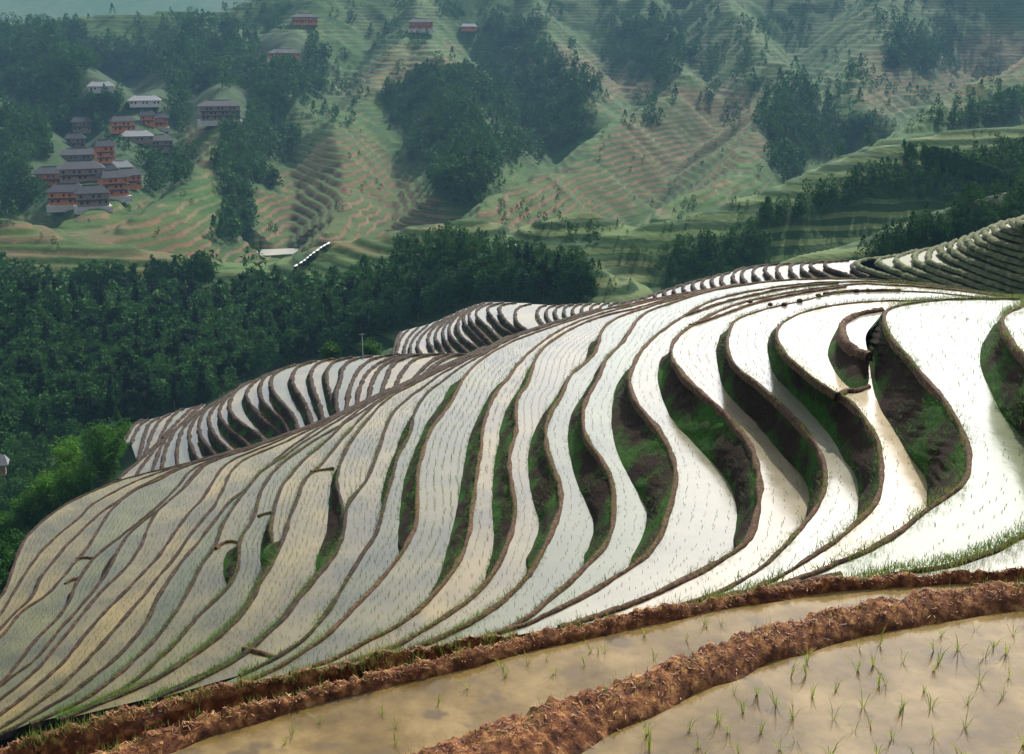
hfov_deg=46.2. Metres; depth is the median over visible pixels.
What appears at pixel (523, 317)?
rice terrace
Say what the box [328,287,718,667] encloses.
rice terrace
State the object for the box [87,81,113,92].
timber house
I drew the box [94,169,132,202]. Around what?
timber house
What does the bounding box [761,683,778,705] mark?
rice seedling
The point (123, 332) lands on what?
valley tree
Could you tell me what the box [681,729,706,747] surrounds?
rice seedling
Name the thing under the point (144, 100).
timber house
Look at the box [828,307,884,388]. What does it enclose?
rice terrace
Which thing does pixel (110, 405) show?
conifer tree
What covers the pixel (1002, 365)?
rice terrace
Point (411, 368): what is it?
rice terrace
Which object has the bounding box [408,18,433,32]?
timber house
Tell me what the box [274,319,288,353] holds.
valley tree
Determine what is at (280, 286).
valley tree
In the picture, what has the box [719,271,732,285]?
rice terrace
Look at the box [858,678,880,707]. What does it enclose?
rice seedling
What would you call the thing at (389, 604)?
rice terrace
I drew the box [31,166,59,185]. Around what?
timber house
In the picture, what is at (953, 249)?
rice terrace
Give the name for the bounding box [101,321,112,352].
conifer tree
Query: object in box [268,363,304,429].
rice terrace
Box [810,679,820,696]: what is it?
rice seedling
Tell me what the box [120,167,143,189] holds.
timber house
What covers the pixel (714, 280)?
rice terrace
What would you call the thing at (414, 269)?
valley tree
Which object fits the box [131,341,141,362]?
valley tree
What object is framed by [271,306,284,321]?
valley tree
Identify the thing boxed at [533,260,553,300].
valley tree
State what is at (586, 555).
bank grass
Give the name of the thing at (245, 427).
rice terrace
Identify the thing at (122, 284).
valley tree
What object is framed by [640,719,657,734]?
rice seedling
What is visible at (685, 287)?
rice terrace
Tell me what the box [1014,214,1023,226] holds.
rice terrace
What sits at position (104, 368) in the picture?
valley tree
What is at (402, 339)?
rice terrace
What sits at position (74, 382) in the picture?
conifer tree
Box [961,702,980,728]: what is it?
rice seedling
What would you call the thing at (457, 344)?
rice terrace
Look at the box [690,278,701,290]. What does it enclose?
rice terrace
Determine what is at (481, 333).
rice terrace
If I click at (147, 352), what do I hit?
valley tree
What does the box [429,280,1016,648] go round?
rice terrace
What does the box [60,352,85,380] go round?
valley tree
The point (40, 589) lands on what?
rice terrace
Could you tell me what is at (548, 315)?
rice terrace
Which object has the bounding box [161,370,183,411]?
valley tree
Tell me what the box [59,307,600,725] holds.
rice terrace
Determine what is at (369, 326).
conifer tree
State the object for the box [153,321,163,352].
conifer tree
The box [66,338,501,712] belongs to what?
rice terrace
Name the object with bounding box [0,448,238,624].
rice terrace
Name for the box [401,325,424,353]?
rice terrace
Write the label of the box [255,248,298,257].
rice terrace
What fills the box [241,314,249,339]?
conifer tree
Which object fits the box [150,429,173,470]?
rice terrace
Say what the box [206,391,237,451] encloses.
rice terrace
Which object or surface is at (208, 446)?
rice terrace
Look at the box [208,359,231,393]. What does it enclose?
valley tree
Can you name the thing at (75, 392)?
valley tree
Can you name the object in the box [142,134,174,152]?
timber house
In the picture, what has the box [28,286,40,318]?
conifer tree
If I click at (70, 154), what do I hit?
timber house
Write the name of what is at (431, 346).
rice terrace
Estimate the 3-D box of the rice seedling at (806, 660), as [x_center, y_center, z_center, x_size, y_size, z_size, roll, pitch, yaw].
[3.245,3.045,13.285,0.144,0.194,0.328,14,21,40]
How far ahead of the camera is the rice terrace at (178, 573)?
64.46 m
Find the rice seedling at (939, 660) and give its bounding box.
[931,646,945,662]
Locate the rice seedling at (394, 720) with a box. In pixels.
[380,713,404,727]
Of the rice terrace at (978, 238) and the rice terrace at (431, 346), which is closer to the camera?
the rice terrace at (978, 238)
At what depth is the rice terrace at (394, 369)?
148.78 m
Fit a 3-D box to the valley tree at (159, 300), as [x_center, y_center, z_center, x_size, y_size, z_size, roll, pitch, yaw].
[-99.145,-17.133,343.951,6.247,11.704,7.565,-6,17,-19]
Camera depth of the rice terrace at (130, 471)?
182.08 m
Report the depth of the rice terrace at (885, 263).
172.83 m
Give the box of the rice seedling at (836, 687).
[825,679,841,691]
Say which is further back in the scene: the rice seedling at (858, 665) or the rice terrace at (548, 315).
the rice terrace at (548, 315)
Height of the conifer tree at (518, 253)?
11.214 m
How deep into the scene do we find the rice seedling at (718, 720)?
12.09 m
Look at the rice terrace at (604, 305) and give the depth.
205.28 m
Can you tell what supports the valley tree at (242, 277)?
on the hills
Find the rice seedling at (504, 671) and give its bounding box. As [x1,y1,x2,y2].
[499,664,511,675]
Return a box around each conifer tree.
[14,322,21,341]
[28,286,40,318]
[29,340,34,353]
[34,363,53,400]
[41,276,48,298]
[41,317,56,353]
[46,349,58,380]
[49,279,59,307]
[52,299,61,321]
[67,276,77,305]
[69,375,77,388]
[92,276,99,303]
[97,285,108,316]
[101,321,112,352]
[102,386,118,429]
[116,292,123,312]
[131,280,143,308]
[134,319,142,340]
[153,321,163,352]
[174,353,190,402]
[180,291,191,318]
[190,303,201,327]
[195,364,211,407]
[199,345,208,360]
[213,325,219,348]
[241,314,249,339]
[245,294,256,330]
[258,309,265,327]
[320,290,328,314]
[326,299,334,326]
[342,289,349,316]
[360,289,368,314]
[364,305,373,331]
[373,276,382,303]
[411,275,425,318]
[515,247,522,265]
[523,242,531,267]
[551,250,560,283]
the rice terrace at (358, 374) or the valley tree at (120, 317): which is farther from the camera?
the valley tree at (120, 317)
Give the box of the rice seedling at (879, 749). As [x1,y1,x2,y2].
[871,743,889,753]
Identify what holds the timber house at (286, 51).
on the hills
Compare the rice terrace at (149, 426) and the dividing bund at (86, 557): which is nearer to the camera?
the dividing bund at (86, 557)
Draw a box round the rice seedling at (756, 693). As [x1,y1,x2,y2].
[751,685,763,694]
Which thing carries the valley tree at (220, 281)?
on the hills
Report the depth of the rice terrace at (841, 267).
185.66 m
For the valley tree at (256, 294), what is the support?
on the hills
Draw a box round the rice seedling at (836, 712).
[829,699,846,719]
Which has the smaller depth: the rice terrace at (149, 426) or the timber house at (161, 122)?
the rice terrace at (149, 426)
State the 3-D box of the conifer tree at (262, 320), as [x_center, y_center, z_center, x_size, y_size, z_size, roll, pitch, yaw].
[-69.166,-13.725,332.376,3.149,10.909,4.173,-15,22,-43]
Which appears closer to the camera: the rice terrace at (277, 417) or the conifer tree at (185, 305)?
the rice terrace at (277, 417)
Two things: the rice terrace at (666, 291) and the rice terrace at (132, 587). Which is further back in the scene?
the rice terrace at (666, 291)
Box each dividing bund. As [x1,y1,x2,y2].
[65,576,78,583]
[76,556,92,558]
[215,540,237,548]
[241,646,275,657]
[257,511,270,516]
[310,467,333,471]
[683,281,838,315]
[688,285,846,325]
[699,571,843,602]
[823,288,899,294]
[834,384,870,400]
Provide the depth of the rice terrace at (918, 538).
34.22 m
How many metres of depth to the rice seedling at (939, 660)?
13.24 m
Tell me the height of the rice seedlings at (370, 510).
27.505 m
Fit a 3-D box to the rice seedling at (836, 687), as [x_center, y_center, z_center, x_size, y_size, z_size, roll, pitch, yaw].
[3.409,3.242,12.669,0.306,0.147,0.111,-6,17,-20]
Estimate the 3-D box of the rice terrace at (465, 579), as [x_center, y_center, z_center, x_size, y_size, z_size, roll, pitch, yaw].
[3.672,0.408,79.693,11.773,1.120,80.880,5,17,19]
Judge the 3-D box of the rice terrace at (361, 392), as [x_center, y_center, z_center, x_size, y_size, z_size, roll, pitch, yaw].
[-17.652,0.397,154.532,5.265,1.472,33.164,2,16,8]
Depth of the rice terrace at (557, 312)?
208.05 m
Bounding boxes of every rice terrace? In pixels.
[0,346,482,741]
[0,361,449,731]
[0,375,418,725]
[0,388,388,711]
[0,389,385,696]
[0,418,324,680]
[0,420,319,682]
[0,440,264,634]
[0,448,237,610]
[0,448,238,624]
[29,346,483,729]
[58,335,509,718]
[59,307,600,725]
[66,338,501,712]
[117,440,159,479]
[124,419,143,443]
[130,418,153,459]
[135,436,164,474]
[136,414,166,459]
[143,412,173,453]
[149,308,600,702]
[150,308,597,696]
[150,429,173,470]
[157,408,188,441]
[159,419,187,468]
[161,406,195,437]
[168,403,205,432]
[174,410,199,464]
[187,402,211,460]
[196,398,222,455]
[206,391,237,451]
[217,389,250,447]
[226,287,714,683]
[226,380,267,444]
[230,283,737,685]
[241,373,282,438]
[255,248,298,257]
[257,368,291,432]
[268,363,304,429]
[287,360,320,425]
[289,283,739,676]
[306,358,335,419]
[321,356,353,415]
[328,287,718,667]
[330,355,379,414]
[344,353,399,408]
[355,353,411,403]
[365,353,414,398]
[368,284,736,658]
[379,353,427,391]
[392,330,404,353]
[392,352,444,386]
[395,327,415,353]
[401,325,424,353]
[407,321,435,353]
[412,353,453,377]
[415,320,439,353]
[422,353,466,373]
[426,317,446,352]
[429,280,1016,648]
[433,314,452,352]
[441,310,460,352]
[447,308,470,352]
[453,307,478,350]
[461,304,487,346]
[467,302,495,344]
[475,301,504,340]
[486,301,513,335]
[497,302,527,333]
[502,277,1023,628]
[513,303,540,330]
[535,304,550,325]
[544,304,557,322]
[552,304,565,320]
[557,283,1022,628]
[561,304,574,317]
[570,303,583,315]
[579,302,593,312]
[589,302,602,309]
[599,302,611,308]
[607,301,618,307]
[643,293,654,299]
[653,290,663,297]
[662,287,673,295]
[671,284,682,293]
[681,281,691,292]
[682,290,989,604]
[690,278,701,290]
[700,276,711,288]
[709,273,721,287]
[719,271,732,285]
[730,267,745,283]
[739,265,756,283]
[751,263,768,281]
[752,299,930,588]
[762,263,779,280]
[768,298,1023,585]
[775,262,791,279]
[788,261,808,278]
[800,261,822,277]
[808,260,848,277]
[823,259,863,277]
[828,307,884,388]
[850,261,885,279]
[854,256,914,281]
[861,256,911,281]
[862,300,1023,577]
[874,254,945,285]
[892,249,980,290]
[911,247,1014,294]
[924,245,1023,293]
[936,242,1023,288]
[945,238,1023,281]
[956,235,1023,273]
[964,232,1023,266]
[972,227,1023,258]
[980,224,1023,250]
[990,220,1023,242]
[998,218,1023,236]
[1008,217,1023,231]
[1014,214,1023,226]
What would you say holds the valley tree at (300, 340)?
on the hills
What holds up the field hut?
on the hills
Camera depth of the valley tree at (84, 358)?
287.72 m
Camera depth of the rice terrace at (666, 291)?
203.87 m
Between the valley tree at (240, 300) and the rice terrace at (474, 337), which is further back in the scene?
the valley tree at (240, 300)
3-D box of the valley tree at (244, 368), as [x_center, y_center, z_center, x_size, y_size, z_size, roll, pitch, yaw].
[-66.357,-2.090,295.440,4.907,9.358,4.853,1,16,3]
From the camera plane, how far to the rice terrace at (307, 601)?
58.43 m
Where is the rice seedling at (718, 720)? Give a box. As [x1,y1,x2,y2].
[707,708,729,722]
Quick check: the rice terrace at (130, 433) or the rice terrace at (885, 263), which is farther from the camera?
the rice terrace at (130, 433)
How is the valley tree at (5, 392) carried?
on the hills
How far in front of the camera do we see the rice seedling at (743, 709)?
12.27 m
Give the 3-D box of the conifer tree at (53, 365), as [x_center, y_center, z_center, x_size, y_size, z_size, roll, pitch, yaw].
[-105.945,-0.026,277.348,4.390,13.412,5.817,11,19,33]
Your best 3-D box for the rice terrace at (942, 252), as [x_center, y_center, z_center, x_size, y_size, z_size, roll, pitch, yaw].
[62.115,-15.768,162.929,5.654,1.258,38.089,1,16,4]
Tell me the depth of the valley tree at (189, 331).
314.58 m
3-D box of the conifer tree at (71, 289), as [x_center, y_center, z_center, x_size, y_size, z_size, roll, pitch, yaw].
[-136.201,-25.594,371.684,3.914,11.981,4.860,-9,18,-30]
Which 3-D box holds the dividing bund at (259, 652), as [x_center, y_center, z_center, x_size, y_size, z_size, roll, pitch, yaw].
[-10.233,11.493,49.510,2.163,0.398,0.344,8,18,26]
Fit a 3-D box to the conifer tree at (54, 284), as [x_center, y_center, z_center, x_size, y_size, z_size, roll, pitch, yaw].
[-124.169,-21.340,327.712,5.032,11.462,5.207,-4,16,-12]
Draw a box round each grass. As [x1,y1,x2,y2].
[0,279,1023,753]
[42,281,1023,720]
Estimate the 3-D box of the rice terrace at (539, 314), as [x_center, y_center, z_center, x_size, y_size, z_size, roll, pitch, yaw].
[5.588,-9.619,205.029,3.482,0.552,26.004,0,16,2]
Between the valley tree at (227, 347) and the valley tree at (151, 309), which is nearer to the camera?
the valley tree at (227, 347)
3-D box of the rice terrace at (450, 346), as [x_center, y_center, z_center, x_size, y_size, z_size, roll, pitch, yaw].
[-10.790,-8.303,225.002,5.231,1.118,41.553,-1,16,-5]
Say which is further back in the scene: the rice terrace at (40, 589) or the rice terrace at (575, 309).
the rice terrace at (575, 309)
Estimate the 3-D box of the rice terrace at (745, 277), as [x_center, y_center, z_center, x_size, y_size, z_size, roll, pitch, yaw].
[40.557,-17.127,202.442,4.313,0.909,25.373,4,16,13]
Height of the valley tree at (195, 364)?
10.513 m
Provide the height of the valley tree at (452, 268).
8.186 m
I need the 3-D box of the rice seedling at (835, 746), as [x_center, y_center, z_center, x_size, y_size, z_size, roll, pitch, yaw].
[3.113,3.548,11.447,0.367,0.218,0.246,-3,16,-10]
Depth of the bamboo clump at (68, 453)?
166.39 m
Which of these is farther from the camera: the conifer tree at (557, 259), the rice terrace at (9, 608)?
the conifer tree at (557, 259)
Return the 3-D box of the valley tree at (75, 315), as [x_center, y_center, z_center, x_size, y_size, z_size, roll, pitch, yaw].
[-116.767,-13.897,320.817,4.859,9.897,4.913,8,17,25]
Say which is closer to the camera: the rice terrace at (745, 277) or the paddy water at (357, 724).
the paddy water at (357, 724)
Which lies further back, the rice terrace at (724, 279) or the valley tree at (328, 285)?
the valley tree at (328, 285)
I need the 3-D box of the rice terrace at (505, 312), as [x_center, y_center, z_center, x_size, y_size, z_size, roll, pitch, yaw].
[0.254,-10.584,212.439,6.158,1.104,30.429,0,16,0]
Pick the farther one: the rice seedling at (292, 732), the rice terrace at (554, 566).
the rice terrace at (554, 566)
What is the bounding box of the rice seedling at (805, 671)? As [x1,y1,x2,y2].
[796,657,806,674]
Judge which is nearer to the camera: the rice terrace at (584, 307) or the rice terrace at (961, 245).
the rice terrace at (961, 245)
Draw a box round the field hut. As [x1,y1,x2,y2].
[0,454,9,475]
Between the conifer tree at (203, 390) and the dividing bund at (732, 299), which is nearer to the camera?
the dividing bund at (732, 299)
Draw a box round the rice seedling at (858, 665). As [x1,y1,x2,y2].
[843,654,865,670]
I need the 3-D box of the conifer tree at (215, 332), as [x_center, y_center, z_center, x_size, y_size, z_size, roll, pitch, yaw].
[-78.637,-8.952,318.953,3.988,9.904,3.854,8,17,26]
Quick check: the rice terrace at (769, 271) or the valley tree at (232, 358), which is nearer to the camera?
the rice terrace at (769, 271)
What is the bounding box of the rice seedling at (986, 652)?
[971,645,995,657]
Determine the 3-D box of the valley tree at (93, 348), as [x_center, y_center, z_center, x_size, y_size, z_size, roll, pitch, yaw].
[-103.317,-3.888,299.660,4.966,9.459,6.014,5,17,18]
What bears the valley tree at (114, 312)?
on the hills
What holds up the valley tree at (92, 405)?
on the hills
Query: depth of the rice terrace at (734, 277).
203.74 m
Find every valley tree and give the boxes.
[0,335,21,351]
[0,401,19,431]
[1,384,16,397]
[7,310,20,329]
[13,281,25,297]
[15,356,36,388]
[17,383,32,393]
[19,393,36,413]
[20,283,38,305]
[22,409,45,438]
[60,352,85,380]
[60,388,80,426]
[62,343,83,362]
[65,308,79,326]
[68,352,89,371]
[73,395,100,427]
[78,339,88,352]
[79,315,98,339]
[86,345,104,363]
[93,293,98,305]
[97,363,120,391]
[99,306,121,333]
[111,278,127,299]
[111,328,130,346]
[114,312,125,327]
[114,350,137,376]
[125,323,135,333]
[129,377,161,418]
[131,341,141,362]
[133,371,158,410]
[139,282,154,295]
[142,345,162,366]
[145,305,156,330]
[154,296,174,319]
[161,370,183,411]
[163,340,181,362]
[171,285,185,302]
[177,273,197,303]
[178,333,201,353]
[180,326,207,343]
[187,360,207,397]
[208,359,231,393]
[212,278,223,291]
[213,295,230,311]
[213,339,237,365]
[215,356,234,373]
[230,273,245,294]
[232,349,251,382]
[233,298,245,312]
[243,333,267,369]
[252,290,271,309]
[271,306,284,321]
[272,276,282,287]
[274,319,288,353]
[278,283,289,299]
[289,288,301,310]
[291,304,304,323]
[291,334,311,362]
[307,317,327,351]
[324,282,336,296]
[337,276,358,304]
[352,312,370,340]
[355,271,367,288]
[397,256,407,270]
[398,267,418,285]
[409,243,424,264]
[424,245,435,261]
[447,260,463,281]
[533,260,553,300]
[581,274,595,298]
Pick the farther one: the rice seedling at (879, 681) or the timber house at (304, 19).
the timber house at (304, 19)
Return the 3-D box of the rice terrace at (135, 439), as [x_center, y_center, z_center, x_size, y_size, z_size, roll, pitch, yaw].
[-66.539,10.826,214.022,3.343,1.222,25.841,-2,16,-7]
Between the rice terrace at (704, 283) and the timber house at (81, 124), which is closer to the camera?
the rice terrace at (704, 283)
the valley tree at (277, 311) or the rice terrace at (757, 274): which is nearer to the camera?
the rice terrace at (757, 274)
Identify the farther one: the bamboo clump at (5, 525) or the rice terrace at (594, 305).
the rice terrace at (594, 305)
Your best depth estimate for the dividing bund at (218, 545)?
70.78 m
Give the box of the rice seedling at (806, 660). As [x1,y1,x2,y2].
[794,649,814,662]
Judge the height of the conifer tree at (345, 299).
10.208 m
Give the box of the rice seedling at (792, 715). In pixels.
[778,701,806,718]
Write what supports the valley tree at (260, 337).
on the hills
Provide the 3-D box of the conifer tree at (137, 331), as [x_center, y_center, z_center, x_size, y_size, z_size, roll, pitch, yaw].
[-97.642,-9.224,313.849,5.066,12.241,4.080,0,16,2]
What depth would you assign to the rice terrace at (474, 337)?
215.52 m
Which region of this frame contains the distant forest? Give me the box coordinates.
[0,0,1023,594]
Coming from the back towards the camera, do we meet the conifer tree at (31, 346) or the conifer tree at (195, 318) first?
the conifer tree at (195, 318)
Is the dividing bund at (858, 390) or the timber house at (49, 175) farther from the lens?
the timber house at (49, 175)
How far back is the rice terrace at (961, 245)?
154.19 m
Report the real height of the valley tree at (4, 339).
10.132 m
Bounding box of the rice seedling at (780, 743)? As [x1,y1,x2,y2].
[768,732,792,750]
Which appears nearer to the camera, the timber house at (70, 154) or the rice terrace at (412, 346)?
the rice terrace at (412, 346)
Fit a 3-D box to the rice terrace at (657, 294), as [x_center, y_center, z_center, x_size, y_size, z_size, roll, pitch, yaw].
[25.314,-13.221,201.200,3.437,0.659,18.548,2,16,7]
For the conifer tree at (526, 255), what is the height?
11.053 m
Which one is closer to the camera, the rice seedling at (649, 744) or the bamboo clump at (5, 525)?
the rice seedling at (649, 744)
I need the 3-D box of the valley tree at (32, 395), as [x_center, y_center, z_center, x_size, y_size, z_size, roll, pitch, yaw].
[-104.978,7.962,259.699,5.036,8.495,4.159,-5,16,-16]
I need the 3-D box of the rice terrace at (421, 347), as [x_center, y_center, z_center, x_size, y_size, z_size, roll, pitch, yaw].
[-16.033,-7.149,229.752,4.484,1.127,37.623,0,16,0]
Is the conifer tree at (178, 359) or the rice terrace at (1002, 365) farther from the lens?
the conifer tree at (178, 359)
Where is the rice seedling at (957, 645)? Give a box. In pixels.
[938,633,967,650]
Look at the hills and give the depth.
729.23 m
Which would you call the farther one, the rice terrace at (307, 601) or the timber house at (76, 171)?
the timber house at (76, 171)
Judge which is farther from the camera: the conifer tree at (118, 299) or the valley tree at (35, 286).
the conifer tree at (118, 299)
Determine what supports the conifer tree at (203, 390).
on the hills
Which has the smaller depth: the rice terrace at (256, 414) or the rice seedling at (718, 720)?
the rice seedling at (718, 720)
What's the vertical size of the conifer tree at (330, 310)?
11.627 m
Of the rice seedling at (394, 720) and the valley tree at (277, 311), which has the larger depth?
the valley tree at (277, 311)
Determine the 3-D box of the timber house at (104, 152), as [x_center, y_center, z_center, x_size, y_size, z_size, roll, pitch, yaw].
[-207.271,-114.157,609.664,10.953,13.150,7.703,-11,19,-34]
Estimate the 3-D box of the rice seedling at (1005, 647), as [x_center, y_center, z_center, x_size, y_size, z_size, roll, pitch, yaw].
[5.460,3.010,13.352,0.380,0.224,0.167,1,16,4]
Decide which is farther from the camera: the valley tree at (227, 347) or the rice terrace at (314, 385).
the valley tree at (227, 347)
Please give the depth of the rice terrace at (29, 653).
75.86 m
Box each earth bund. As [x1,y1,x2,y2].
[0,631,518,753]
[90,566,1023,753]
[404,580,1023,753]
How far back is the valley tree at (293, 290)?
347.50 m
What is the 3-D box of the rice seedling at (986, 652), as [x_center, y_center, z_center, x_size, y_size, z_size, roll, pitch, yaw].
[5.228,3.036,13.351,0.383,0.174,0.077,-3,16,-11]
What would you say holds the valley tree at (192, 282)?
on the hills
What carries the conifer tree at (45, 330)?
on the hills
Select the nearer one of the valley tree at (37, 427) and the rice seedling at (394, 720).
the rice seedling at (394, 720)
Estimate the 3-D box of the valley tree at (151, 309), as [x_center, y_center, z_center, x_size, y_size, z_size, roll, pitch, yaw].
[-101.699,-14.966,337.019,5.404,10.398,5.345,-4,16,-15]
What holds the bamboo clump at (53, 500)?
on the hills
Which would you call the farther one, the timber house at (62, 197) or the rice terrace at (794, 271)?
the timber house at (62, 197)
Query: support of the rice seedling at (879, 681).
on the paddy water at (997, 720)
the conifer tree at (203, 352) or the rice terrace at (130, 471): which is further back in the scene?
the conifer tree at (203, 352)
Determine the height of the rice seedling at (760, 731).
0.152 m
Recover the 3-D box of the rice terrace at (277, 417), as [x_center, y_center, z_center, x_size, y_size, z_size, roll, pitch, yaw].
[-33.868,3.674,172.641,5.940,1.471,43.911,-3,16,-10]
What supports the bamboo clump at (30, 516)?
on the hills
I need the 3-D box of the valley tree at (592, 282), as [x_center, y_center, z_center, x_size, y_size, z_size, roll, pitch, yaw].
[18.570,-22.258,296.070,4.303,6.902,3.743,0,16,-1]
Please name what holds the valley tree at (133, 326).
on the hills
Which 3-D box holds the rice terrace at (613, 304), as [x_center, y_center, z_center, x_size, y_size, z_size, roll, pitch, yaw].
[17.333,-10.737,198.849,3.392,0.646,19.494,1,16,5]
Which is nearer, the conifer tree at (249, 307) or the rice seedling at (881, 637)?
the rice seedling at (881, 637)
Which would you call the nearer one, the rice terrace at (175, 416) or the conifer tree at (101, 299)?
the rice terrace at (175, 416)
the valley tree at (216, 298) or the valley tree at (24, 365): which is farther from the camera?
the valley tree at (216, 298)
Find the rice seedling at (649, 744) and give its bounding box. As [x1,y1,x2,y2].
[637,725,651,750]
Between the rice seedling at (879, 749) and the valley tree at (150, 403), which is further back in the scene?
the valley tree at (150, 403)
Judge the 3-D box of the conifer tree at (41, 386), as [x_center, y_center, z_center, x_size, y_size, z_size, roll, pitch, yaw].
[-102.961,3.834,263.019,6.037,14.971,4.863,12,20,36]
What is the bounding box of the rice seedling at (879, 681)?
[872,667,880,685]
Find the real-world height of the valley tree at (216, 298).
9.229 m
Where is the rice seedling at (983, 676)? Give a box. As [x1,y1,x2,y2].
[977,661,991,682]
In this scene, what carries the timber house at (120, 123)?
on the hills
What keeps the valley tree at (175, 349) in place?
on the hills
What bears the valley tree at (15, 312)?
on the hills
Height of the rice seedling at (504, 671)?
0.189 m
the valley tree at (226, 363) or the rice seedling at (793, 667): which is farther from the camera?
the valley tree at (226, 363)
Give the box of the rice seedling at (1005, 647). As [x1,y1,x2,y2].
[989,639,1012,653]
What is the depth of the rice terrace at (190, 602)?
65.23 m
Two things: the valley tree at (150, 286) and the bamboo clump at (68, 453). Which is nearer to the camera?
the bamboo clump at (68, 453)
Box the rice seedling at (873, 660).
[867,653,887,665]
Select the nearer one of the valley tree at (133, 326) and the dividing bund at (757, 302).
the dividing bund at (757, 302)
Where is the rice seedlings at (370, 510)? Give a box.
[0,284,1023,723]
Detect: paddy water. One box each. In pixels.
[171,580,1023,753]
[582,610,1023,753]
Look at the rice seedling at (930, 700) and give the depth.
12.33 m
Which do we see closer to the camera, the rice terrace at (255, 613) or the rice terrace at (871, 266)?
the rice terrace at (255, 613)
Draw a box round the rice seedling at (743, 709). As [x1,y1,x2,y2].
[733,696,746,712]
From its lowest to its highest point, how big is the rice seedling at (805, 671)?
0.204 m
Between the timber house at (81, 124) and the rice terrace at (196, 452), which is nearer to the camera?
the rice terrace at (196, 452)
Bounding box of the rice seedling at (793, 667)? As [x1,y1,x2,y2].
[790,659,799,676]
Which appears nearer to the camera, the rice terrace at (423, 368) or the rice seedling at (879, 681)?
the rice seedling at (879, 681)
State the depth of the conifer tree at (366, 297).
322.51 m
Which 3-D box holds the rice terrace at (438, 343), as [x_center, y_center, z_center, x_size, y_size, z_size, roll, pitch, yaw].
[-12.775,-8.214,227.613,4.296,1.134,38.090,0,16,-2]
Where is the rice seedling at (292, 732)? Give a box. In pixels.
[287,720,296,734]
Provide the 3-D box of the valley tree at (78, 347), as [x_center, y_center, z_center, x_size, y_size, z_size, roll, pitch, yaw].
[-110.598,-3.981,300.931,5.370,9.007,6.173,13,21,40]
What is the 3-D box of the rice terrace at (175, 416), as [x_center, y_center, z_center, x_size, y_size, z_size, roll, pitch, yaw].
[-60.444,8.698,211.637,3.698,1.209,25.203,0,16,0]
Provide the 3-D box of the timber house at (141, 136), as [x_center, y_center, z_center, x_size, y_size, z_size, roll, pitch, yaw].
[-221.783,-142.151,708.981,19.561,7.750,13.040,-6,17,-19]
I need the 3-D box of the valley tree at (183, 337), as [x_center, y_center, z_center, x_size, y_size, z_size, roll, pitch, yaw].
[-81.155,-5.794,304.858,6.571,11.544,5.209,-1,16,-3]
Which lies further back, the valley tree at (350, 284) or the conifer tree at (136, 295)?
the conifer tree at (136, 295)
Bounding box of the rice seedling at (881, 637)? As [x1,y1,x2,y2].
[874,622,887,645]
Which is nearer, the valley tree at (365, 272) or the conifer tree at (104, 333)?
the conifer tree at (104, 333)
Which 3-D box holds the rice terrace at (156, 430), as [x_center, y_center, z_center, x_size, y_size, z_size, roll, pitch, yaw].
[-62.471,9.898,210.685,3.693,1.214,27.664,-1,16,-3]
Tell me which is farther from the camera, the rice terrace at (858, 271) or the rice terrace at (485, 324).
the rice terrace at (485, 324)
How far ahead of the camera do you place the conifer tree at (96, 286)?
373.53 m
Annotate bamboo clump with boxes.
[0,509,24,551]
[5,490,46,534]
[26,468,71,516]
[47,435,82,475]
[54,452,100,500]
[79,414,133,485]
[318,336,342,358]
[359,336,381,355]
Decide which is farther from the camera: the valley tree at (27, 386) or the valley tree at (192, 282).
the valley tree at (192, 282)
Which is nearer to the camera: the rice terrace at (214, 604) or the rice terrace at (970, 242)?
the rice terrace at (214, 604)
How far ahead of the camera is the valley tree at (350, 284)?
335.48 m
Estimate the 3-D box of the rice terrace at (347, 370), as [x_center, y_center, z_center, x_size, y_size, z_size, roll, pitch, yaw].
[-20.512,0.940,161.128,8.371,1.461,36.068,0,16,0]
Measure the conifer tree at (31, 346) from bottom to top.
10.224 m
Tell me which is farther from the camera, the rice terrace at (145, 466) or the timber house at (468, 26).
the timber house at (468, 26)
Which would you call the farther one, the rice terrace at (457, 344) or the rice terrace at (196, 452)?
the rice terrace at (457, 344)
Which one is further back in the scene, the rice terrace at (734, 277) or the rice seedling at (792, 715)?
the rice terrace at (734, 277)
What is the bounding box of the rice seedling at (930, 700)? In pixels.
[922,685,953,708]
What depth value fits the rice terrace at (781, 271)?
195.44 m
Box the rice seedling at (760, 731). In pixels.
[752,717,768,733]
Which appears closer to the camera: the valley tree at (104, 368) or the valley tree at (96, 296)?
the valley tree at (104, 368)
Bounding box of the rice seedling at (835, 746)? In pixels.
[817,733,847,753]
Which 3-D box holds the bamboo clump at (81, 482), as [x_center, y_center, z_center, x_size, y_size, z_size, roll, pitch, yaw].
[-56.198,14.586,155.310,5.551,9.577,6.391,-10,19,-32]
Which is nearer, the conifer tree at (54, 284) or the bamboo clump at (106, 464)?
the bamboo clump at (106, 464)
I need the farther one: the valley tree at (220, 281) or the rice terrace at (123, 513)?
the valley tree at (220, 281)
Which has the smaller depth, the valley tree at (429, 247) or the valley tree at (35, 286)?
the valley tree at (35, 286)
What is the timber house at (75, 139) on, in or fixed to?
on the hills
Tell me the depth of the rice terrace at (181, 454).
177.38 m
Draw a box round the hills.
[0,0,1023,748]
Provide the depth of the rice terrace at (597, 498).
54.34 m
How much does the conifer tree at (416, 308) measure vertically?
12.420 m
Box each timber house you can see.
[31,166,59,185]
[45,183,80,212]
[56,160,104,182]
[59,148,93,160]
[64,132,85,147]
[70,116,91,132]
[72,184,112,214]
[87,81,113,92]
[91,139,115,163]
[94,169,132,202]
[102,163,117,169]
[108,115,135,133]
[111,160,133,168]
[119,130,153,143]
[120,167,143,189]
[127,95,161,107]
[138,110,156,126]
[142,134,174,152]
[155,112,169,131]
[197,100,242,125]
[268,49,299,58]
[291,13,317,24]
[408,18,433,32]
[460,23,477,30]

